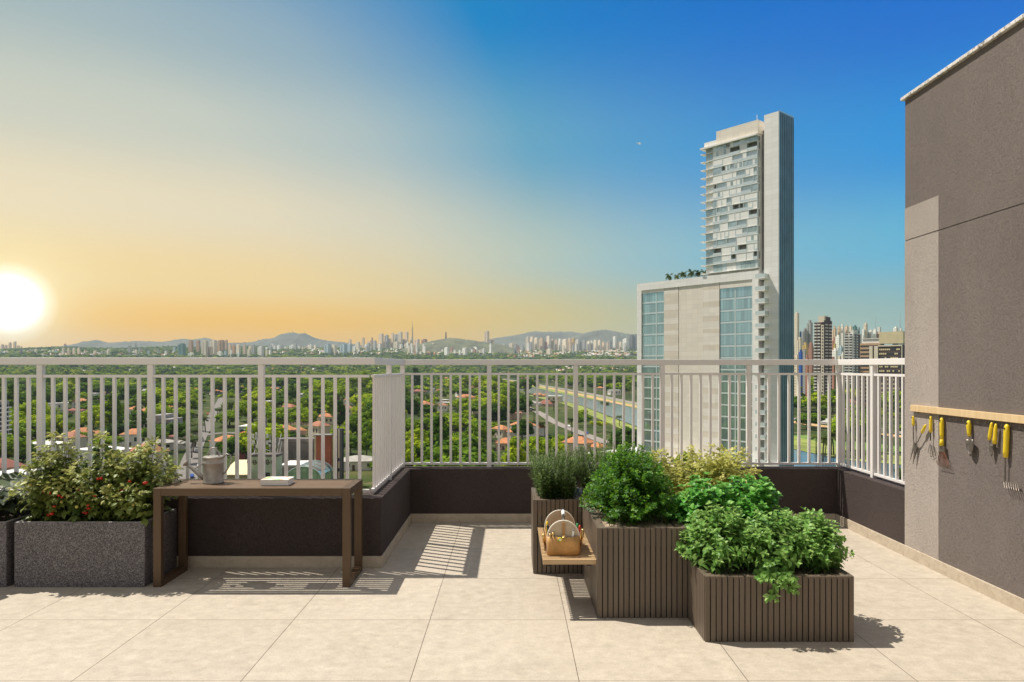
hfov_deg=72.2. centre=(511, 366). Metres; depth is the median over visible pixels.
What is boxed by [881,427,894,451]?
palm tree
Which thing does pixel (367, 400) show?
tree
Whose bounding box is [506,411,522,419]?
house
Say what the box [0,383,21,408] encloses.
tree
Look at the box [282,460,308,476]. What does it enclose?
flat hall
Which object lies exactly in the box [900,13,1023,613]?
taupe wall
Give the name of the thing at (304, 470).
glass vault
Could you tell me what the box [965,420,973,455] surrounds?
hand trowel
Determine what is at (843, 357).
tower block
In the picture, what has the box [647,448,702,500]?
yellow plant
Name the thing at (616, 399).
road
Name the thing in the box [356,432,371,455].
tree
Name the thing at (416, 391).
house
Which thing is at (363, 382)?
tree
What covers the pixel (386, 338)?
tower block
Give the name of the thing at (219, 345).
tower block
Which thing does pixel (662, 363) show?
railing
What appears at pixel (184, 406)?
tree
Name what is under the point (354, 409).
tree
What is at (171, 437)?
house
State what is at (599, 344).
tower block
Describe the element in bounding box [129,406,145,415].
house
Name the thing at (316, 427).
house
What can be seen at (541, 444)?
tree
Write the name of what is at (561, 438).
tree
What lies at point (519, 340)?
hills
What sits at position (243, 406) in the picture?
tree
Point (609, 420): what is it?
river bank
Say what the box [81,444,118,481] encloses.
tree
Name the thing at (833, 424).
tree
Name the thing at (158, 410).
tree
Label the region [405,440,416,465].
tree
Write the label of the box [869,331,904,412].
office block
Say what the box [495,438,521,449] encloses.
house
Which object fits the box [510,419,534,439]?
tree
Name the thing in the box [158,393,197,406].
tree
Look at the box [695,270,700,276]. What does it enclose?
palm tree
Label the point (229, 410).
tree
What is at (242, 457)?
red house
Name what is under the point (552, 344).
tower block
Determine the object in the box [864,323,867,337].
tower block
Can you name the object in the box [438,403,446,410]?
house
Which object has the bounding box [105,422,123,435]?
tree
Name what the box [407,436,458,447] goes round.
tree
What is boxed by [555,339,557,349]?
tower block
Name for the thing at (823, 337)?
apartment tower
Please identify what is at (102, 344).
hills
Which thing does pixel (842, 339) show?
tower block
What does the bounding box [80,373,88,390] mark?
tree
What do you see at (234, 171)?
sky
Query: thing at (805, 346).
tower block
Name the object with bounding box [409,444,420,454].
tree
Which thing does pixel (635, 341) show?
tower block
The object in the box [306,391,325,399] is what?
tree
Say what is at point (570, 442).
house
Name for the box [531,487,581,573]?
slatted planter
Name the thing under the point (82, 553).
stone planter
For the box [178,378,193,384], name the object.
tree
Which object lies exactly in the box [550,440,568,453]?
tree
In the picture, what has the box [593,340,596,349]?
tower block
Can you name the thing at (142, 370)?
forest
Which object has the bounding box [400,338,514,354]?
hill
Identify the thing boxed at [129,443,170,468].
house
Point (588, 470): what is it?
plant
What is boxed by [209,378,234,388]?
tree
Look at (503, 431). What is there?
house
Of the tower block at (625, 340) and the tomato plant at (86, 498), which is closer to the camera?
the tomato plant at (86, 498)
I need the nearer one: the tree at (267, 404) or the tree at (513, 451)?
the tree at (513, 451)
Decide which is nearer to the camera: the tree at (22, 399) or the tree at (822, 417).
the tree at (822, 417)
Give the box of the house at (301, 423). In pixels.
[288,421,308,424]
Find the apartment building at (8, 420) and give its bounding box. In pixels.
[0,401,11,457]
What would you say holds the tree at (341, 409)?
on the ground at (366, 476)
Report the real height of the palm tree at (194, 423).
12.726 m
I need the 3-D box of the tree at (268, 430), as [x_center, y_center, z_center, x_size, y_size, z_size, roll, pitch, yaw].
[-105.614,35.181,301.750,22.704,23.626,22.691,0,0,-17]
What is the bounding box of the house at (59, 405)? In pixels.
[48,402,68,409]
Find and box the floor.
[0,523,1023,681]
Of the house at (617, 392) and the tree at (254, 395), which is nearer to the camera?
the tree at (254, 395)
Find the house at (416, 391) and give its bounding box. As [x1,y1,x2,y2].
[414,389,425,393]
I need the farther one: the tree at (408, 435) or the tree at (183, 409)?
the tree at (183, 409)
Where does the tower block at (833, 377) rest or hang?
on the ground at (366, 476)
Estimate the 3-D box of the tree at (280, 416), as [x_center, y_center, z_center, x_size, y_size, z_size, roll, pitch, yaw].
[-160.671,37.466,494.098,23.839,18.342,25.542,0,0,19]
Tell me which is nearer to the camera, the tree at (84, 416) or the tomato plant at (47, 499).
the tomato plant at (47, 499)
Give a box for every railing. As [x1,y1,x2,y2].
[0,358,375,491]
[371,358,404,491]
[400,359,841,466]
[838,358,904,484]
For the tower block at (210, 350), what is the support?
on the ground at (366, 476)
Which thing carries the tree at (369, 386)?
on the ground at (366, 476)
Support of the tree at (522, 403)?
on the ground at (366, 476)
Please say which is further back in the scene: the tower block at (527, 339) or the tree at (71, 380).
the tower block at (527, 339)
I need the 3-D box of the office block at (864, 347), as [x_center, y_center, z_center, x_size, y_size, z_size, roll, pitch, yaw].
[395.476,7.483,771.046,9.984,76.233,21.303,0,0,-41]
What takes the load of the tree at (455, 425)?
on the ground at (366, 476)
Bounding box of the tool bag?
[541,508,582,555]
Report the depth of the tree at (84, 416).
464.89 m
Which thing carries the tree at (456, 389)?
on the ground at (366, 476)
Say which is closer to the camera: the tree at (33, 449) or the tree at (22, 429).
the tree at (33, 449)
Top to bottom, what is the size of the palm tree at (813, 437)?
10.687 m
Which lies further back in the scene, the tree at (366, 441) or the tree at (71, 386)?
the tree at (71, 386)
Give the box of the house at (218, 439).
[209,435,234,454]
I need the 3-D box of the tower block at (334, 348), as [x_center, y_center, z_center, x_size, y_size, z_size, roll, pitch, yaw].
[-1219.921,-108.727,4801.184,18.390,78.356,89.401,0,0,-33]
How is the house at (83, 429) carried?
on the ground at (366, 476)
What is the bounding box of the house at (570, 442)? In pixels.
[562,436,602,456]
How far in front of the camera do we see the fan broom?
5.63 m
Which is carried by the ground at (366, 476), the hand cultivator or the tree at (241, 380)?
the tree at (241, 380)
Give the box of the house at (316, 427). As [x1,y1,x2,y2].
[308,421,331,435]
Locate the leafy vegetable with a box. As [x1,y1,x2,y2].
[0,472,37,520]
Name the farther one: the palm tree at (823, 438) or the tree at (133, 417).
the tree at (133, 417)
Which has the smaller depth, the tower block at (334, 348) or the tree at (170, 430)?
the tree at (170, 430)
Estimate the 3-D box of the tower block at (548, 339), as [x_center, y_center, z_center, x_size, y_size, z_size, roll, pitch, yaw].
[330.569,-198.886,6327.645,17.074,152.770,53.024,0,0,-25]
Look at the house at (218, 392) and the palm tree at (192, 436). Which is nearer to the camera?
the palm tree at (192, 436)
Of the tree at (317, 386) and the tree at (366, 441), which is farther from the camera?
the tree at (317, 386)
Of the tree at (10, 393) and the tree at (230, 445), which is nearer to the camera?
the tree at (230, 445)
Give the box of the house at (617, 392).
[608,390,620,394]
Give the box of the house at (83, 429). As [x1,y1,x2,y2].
[71,427,99,441]
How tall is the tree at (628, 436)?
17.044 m
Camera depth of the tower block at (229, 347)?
4253.34 m
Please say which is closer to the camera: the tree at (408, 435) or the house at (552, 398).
the tree at (408, 435)
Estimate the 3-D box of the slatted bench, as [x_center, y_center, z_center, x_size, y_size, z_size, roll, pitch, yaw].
[0.387,1.321,5.186,0.359,0.050,0.959,0,0,0]
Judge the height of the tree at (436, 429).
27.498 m
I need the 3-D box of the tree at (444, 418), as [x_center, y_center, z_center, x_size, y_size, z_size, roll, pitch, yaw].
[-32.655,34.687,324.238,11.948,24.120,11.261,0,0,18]
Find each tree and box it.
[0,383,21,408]
[0,432,34,457]
[7,378,31,384]
[7,444,35,463]
[9,402,50,422]
[9,413,70,437]
[9,427,19,436]
[10,421,50,439]
[19,383,35,391]
[19,395,35,403]
[25,400,60,415]
[32,386,73,402]
[46,374,50,384]
[46,385,74,402]
[56,382,74,390]
[62,378,81,385]
[68,422,83,428]
[74,402,99,409]
[74,405,99,426]
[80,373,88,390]
[80,382,97,389]
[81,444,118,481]
[83,394,107,400]
[92,383,122,394]
[92,435,123,445]
[95,409,108,429]
[105,393,123,425]
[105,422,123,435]
[117,385,142,399]
[129,391,160,407]
[129,405,146,428]
[141,422,185,446]
[144,403,171,412]
[155,371,160,383]
[155,379,172,388]
[155,387,180,397]
[155,405,172,414]
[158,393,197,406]
[166,380,182,387]
[172,407,195,415]
[172,410,190,418]
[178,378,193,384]
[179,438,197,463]
[180,404,202,408]
[181,391,197,399]
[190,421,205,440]
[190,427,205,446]
[190,435,197,457]
[202,417,209,430]
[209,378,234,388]
[215,407,222,421]
[215,411,240,426]
[215,434,268,459]
[216,409,241,425]
[230,372,246,392]
[233,400,271,420]
[234,400,257,416]
[239,422,290,452]
[241,390,271,400]
[245,379,256,391]
[251,406,288,418]
[252,386,278,393]
[253,373,266,386]
[265,407,304,424]
[270,395,294,402]
[276,379,295,386]
[282,384,300,398]
[294,379,314,388]
[300,393,320,406]
[300,409,318,422]
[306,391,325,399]
[313,380,332,393]
[325,383,352,398]
[325,386,354,400]
[325,396,332,414]
[331,400,345,426]
[337,373,357,387]
[344,435,357,453]
[345,412,370,433]
[349,393,371,404]
[350,402,365,415]
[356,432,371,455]
[357,421,371,434]
[361,371,370,391]
[361,397,371,404]
[361,402,371,411]
[365,382,371,389]
[367,408,371,429]
[367,459,420,469]
[405,386,410,396]
[405,396,420,415]
[405,417,414,431]
[405,430,410,440]
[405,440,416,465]
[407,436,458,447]
[408,427,425,460]
[409,367,420,389]
[409,418,429,430]
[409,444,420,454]
[414,444,491,465]
[416,404,436,416]
[420,416,448,457]
[425,435,496,465]
[439,416,448,432]
[444,413,477,420]
[444,419,458,430]
[445,387,475,394]
[452,417,475,431]
[453,398,484,406]
[453,432,483,442]
[462,375,471,387]
[464,419,497,440]
[467,402,483,419]
[472,375,486,387]
[481,380,497,389]
[481,392,511,421]
[481,403,506,422]
[483,375,503,382]
[497,383,516,396]
[500,436,525,465]
[510,394,533,413]
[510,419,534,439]
[513,378,539,394]
[520,436,553,455]
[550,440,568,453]
[551,434,572,441]
[567,418,572,434]
[579,452,611,465]
[596,375,621,383]
[607,426,636,447]
[679,271,686,278]
[687,269,694,277]
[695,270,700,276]
[794,414,816,429]
[801,412,826,420]
[804,392,827,412]
[811,434,816,453]
[814,435,832,461]
[821,440,833,456]
[824,432,835,454]
[825,388,845,398]
[826,395,845,412]
[827,409,865,451]
[850,432,865,457]
[881,390,900,407]
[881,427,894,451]
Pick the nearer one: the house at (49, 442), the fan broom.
the fan broom
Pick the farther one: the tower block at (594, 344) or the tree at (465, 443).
the tower block at (594, 344)
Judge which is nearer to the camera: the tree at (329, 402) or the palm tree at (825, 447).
the palm tree at (825, 447)
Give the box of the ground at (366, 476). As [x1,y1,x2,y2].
[2,347,900,493]
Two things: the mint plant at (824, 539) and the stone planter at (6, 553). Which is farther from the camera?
the stone planter at (6, 553)
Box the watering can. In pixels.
[183,447,231,483]
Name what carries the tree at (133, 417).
on the ground at (366, 476)
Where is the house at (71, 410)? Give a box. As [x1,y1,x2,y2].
[68,408,85,413]
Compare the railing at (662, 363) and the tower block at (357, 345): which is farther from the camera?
the tower block at (357, 345)
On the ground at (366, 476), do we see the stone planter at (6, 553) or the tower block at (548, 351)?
the tower block at (548, 351)
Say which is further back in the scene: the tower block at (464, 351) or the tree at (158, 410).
the tower block at (464, 351)
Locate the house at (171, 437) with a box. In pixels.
[166,434,191,440]
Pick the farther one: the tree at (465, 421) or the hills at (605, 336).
the hills at (605, 336)
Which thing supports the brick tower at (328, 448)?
on the ground at (366, 476)
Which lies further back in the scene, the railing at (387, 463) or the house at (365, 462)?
the house at (365, 462)
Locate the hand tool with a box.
[581,529,583,547]
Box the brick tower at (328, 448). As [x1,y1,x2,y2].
[314,434,332,467]
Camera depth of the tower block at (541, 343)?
6314.19 m
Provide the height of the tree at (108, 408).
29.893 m
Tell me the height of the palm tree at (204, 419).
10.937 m
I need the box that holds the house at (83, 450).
[80,446,131,468]
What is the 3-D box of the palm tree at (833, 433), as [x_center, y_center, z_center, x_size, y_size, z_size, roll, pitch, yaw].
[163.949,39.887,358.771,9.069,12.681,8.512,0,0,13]
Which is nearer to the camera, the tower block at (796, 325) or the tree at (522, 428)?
the tree at (522, 428)
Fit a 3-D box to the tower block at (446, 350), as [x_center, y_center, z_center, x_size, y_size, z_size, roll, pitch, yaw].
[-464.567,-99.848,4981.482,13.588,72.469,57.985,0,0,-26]
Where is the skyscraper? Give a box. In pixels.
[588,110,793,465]
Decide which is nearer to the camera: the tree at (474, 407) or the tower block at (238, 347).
the tree at (474, 407)
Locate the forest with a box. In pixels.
[0,345,900,479]
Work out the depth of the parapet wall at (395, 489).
6.62 m
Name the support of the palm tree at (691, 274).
on the skyscraper
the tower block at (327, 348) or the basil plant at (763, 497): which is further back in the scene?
the tower block at (327, 348)
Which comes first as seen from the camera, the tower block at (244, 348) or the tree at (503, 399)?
the tree at (503, 399)
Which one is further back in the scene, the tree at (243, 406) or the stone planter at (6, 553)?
the tree at (243, 406)
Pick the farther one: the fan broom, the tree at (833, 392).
the tree at (833, 392)
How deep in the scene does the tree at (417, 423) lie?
422.54 m
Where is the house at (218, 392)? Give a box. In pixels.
[209,389,222,394]
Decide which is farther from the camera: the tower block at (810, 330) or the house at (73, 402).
the tower block at (810, 330)
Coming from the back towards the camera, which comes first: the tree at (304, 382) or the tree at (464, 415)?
the tree at (304, 382)
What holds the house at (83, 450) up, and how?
on the ground at (366, 476)
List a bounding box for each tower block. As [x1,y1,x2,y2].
[178,343,185,355]
[188,340,192,351]
[196,340,199,353]
[201,340,207,356]
[208,346,212,356]
[210,340,216,355]
[217,340,221,351]
[221,340,224,350]
[228,344,231,354]
[232,345,235,353]
[236,344,240,351]
[243,344,246,355]
[258,346,263,356]
[324,344,331,354]
[332,345,336,354]
[340,344,346,354]
[347,344,351,353]
[355,342,359,349]
[373,340,376,349]
[379,334,383,347]
[384,335,388,347]
[391,333,393,347]
[393,341,398,348]
[398,332,402,344]
[404,332,407,342]
[444,347,448,355]
[462,348,466,354]
[484,331,488,342]
[526,336,529,349]
[530,336,533,349]
[534,337,538,349]
[539,338,544,349]
[546,336,550,348]
[546,349,551,354]
[551,339,553,349]
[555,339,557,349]
[558,339,561,350]
[562,339,567,350]
[575,339,579,350]
[582,339,585,350]
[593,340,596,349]
[598,340,600,350]
[613,336,616,348]
[623,338,627,348]
[629,334,633,348]
[634,334,636,348]
[794,312,798,356]
[794,355,798,395]
[797,337,801,356]
[799,350,802,394]
[802,328,807,344]
[802,342,807,353]
[803,349,805,393]
[805,354,808,396]
[807,320,812,347]
[808,342,813,376]
[832,326,836,340]
[832,348,837,372]
[832,357,834,388]
[835,335,840,349]
[838,345,843,355]
[841,333,843,347]
[841,352,844,372]
[845,326,848,333]
[862,329,864,342]
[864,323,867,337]
[873,328,876,337]
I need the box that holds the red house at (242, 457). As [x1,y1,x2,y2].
[234,431,246,459]
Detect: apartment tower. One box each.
[814,316,831,406]
[844,330,861,400]
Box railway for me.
[512,381,900,436]
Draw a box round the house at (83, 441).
[56,432,87,450]
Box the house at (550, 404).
[541,402,554,406]
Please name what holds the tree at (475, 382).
on the ground at (366, 476)
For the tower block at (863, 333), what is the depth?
1621.73 m
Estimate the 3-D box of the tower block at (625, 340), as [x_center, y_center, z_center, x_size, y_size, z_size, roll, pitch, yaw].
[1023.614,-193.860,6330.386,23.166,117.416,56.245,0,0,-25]
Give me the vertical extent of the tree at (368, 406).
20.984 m
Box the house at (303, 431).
[279,425,306,434]
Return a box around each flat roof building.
[155,413,182,424]
[239,424,246,432]
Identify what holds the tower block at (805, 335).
on the ground at (366, 476)
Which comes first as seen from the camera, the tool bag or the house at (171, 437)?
the tool bag
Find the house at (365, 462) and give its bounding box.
[344,455,371,470]
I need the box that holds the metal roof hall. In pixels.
[227,460,246,478]
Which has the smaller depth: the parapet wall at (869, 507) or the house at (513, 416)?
the parapet wall at (869, 507)
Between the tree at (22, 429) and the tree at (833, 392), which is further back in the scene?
the tree at (833, 392)
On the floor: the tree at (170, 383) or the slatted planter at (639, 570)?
the slatted planter at (639, 570)
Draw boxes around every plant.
[3,431,91,520]
[55,431,133,523]
[95,436,183,525]
[571,439,653,494]
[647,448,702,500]
[665,472,740,541]
[670,442,730,494]
[675,500,769,573]
[697,444,761,493]
[720,473,789,527]
[731,508,814,603]
[776,507,854,573]
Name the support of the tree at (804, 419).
on the ground at (366, 476)
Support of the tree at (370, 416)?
on the ground at (366, 476)
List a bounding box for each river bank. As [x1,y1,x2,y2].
[503,379,900,464]
[520,391,636,428]
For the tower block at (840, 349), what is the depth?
985.77 m
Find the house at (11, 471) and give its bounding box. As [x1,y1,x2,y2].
[0,469,35,493]
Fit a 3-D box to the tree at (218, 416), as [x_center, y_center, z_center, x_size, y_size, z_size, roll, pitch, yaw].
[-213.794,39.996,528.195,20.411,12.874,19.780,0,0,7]
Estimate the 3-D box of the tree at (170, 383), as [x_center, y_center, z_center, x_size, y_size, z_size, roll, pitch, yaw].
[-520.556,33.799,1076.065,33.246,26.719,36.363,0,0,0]
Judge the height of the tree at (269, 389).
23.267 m
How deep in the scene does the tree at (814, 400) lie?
668.41 m
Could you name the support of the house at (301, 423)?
on the ground at (366, 476)
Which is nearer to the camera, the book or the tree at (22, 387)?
the book
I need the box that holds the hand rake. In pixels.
[1003,424,1018,490]
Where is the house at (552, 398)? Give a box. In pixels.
[548,396,562,401]
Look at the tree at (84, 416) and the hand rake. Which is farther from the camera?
the tree at (84, 416)
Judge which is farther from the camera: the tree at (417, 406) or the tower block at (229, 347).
the tower block at (229, 347)
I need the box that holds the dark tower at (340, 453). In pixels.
[337,428,343,478]
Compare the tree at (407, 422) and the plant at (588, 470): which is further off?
the tree at (407, 422)
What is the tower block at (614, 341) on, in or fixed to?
on the ground at (366, 476)
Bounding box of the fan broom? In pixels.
[937,418,950,469]
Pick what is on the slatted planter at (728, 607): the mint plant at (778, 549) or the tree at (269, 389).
the mint plant at (778, 549)
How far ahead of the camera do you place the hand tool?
4.89 m
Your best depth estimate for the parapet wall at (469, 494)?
7.53 m
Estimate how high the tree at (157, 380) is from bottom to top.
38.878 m
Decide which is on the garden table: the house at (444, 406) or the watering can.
the watering can
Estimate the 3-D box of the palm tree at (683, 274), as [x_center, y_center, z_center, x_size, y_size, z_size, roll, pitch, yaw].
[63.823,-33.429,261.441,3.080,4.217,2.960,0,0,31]
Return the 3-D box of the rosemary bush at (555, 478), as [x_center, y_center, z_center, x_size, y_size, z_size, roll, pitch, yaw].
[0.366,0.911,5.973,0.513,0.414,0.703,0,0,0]
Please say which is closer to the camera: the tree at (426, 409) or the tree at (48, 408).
the tree at (48, 408)
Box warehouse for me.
[278,437,313,463]
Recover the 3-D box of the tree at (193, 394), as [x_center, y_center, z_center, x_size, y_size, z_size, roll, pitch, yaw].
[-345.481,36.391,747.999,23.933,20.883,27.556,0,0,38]
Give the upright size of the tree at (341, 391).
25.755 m
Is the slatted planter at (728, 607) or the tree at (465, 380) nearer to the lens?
the slatted planter at (728, 607)
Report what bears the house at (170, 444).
on the ground at (366, 476)
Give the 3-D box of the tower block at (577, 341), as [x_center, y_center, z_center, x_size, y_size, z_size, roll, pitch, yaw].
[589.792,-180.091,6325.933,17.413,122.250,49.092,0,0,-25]
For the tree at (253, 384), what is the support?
on the ground at (366, 476)
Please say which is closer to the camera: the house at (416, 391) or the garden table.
the garden table
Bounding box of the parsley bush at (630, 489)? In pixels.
[579,441,683,526]
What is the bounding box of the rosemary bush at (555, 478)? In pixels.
[525,447,585,498]
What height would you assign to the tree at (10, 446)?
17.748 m
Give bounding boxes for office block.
[860,338,880,405]
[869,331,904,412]
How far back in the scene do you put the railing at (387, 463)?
6.61 m
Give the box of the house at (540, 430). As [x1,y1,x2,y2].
[510,422,545,436]
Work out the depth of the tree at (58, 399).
748.51 m
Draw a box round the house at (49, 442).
[31,441,70,460]
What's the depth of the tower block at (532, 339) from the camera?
6304.62 m
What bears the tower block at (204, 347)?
on the ground at (366, 476)
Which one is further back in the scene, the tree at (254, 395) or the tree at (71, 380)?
the tree at (71, 380)
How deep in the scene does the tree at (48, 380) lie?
1065.22 m
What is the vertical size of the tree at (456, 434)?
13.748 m
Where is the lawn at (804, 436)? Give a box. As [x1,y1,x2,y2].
[794,435,900,452]
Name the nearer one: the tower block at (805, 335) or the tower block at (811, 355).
the tower block at (811, 355)
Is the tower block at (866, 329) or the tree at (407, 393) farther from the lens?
the tower block at (866, 329)
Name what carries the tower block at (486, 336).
on the ground at (366, 476)
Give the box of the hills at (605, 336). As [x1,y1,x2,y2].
[570,330,630,348]
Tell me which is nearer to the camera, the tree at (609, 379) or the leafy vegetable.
the leafy vegetable
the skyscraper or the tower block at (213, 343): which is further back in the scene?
the tower block at (213, 343)
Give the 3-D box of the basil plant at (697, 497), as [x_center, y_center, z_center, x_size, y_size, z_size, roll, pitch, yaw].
[1.368,1.030,4.930,0.606,0.581,0.675,0,0,0]
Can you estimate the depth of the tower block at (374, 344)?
5986.69 m
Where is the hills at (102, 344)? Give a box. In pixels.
[26,338,282,349]
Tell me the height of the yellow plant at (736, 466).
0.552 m
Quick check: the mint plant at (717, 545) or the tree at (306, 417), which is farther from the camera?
the tree at (306, 417)
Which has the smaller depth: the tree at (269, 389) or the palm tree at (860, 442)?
the palm tree at (860, 442)
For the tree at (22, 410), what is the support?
on the ground at (366, 476)
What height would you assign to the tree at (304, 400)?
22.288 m
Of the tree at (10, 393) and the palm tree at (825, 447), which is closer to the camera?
the palm tree at (825, 447)
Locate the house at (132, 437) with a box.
[119,428,146,446]
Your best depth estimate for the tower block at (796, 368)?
842.04 m
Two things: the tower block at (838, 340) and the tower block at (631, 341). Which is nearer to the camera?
the tower block at (838, 340)
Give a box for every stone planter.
[0,509,42,586]
[14,509,176,586]
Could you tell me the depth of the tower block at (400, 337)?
6308.15 m
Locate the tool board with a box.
[910,405,1023,426]
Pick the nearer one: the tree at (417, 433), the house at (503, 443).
the tree at (417, 433)
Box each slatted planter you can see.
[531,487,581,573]
[576,487,686,617]
[687,558,853,641]
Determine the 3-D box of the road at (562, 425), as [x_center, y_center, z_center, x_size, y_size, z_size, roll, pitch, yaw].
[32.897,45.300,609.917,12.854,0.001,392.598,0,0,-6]
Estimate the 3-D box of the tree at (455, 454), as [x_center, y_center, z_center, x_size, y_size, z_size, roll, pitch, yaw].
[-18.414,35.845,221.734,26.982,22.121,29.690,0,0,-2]
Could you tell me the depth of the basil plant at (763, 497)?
4.87 m
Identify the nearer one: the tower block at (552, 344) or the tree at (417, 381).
the tree at (417, 381)
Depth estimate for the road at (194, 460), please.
360.30 m
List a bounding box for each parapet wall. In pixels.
[16,494,384,567]
[363,469,411,565]
[400,466,850,522]
[836,469,904,555]
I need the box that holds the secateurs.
[987,420,997,456]
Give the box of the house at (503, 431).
[491,425,516,437]
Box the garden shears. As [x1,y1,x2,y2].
[910,416,926,462]
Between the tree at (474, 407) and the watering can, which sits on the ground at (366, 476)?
the tree at (474, 407)
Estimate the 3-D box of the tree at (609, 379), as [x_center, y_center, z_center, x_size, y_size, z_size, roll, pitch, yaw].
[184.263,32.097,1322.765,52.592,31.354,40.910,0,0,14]
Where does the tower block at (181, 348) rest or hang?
on the ground at (366, 476)
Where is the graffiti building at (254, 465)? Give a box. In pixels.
[251,418,282,478]
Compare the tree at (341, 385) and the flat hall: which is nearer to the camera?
the flat hall
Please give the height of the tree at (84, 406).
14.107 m
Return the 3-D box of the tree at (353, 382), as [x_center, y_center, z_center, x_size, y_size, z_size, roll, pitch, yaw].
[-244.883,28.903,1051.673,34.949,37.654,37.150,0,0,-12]
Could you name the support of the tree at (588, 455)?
on the ground at (366, 476)
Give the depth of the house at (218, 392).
1125.40 m
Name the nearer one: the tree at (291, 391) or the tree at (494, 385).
the tree at (291, 391)
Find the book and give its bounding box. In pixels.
[260,477,293,484]
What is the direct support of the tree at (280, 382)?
on the ground at (366, 476)
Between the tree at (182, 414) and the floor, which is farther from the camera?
the tree at (182, 414)
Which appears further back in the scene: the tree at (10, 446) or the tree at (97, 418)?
the tree at (97, 418)
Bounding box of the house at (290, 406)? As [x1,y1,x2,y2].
[282,404,295,413]
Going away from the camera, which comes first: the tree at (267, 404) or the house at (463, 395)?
the tree at (267, 404)
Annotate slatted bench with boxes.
[538,527,595,565]
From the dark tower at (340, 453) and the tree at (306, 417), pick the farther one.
the tree at (306, 417)
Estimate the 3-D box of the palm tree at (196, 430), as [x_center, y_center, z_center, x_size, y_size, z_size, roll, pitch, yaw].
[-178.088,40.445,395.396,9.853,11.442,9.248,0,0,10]
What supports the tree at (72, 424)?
on the ground at (366, 476)
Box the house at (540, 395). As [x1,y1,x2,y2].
[533,393,545,396]
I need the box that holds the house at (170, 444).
[142,439,185,449]
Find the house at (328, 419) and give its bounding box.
[318,413,332,424]
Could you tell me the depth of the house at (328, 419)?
547.82 m
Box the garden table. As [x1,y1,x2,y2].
[153,479,362,586]
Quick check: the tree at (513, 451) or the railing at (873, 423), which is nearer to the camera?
the railing at (873, 423)
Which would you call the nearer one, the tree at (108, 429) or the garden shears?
the garden shears
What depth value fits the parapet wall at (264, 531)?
5.85 m
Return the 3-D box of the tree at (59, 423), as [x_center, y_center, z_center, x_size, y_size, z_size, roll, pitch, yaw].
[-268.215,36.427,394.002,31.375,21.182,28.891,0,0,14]
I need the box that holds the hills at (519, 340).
[482,331,582,348]
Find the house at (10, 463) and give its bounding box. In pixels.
[0,458,25,470]
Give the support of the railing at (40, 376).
on the parapet wall at (264, 531)
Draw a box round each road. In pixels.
[178,397,222,479]
[504,379,900,433]
[530,407,608,442]
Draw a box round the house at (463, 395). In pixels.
[456,394,474,399]
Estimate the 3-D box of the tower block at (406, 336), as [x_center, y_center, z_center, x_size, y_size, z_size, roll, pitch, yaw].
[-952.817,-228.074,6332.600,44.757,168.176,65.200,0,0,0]
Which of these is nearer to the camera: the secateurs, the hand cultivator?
the secateurs
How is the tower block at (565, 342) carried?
on the ground at (366, 476)
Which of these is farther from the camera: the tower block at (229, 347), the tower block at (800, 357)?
the tower block at (229, 347)
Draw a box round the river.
[516,387,900,477]
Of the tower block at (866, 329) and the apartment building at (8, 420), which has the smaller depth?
the apartment building at (8, 420)
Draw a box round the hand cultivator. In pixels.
[928,416,935,457]
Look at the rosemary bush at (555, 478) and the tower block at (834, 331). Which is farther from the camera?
the tower block at (834, 331)
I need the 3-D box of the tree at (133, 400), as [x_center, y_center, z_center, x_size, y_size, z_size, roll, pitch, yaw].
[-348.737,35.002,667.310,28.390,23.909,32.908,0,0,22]
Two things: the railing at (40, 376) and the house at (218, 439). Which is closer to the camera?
the railing at (40, 376)
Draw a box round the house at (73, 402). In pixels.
[71,398,86,407]
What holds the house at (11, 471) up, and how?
on the ground at (366, 476)
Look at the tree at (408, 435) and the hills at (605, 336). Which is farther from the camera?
the hills at (605, 336)
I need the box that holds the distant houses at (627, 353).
[7,347,636,380]
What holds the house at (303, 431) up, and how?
on the ground at (366, 476)
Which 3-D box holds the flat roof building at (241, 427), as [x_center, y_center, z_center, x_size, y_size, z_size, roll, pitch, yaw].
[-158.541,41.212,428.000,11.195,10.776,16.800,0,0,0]
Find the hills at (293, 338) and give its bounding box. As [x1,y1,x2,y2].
[248,332,361,347]
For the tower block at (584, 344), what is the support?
on the ground at (366, 476)
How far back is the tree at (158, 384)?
1108.81 m
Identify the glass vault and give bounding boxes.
[288,460,332,478]
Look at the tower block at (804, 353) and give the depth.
961.13 m
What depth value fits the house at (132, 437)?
399.79 m
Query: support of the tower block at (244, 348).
on the ground at (366, 476)
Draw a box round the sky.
[0,0,1023,348]
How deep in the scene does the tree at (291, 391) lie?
812.86 m
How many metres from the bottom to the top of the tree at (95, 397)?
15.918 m
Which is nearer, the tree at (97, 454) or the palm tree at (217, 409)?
the tree at (97, 454)
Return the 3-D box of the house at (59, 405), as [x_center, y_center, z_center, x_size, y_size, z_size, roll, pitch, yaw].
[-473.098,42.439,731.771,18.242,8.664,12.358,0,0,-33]
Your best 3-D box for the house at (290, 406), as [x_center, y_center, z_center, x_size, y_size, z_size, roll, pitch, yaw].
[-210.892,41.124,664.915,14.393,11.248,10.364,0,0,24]

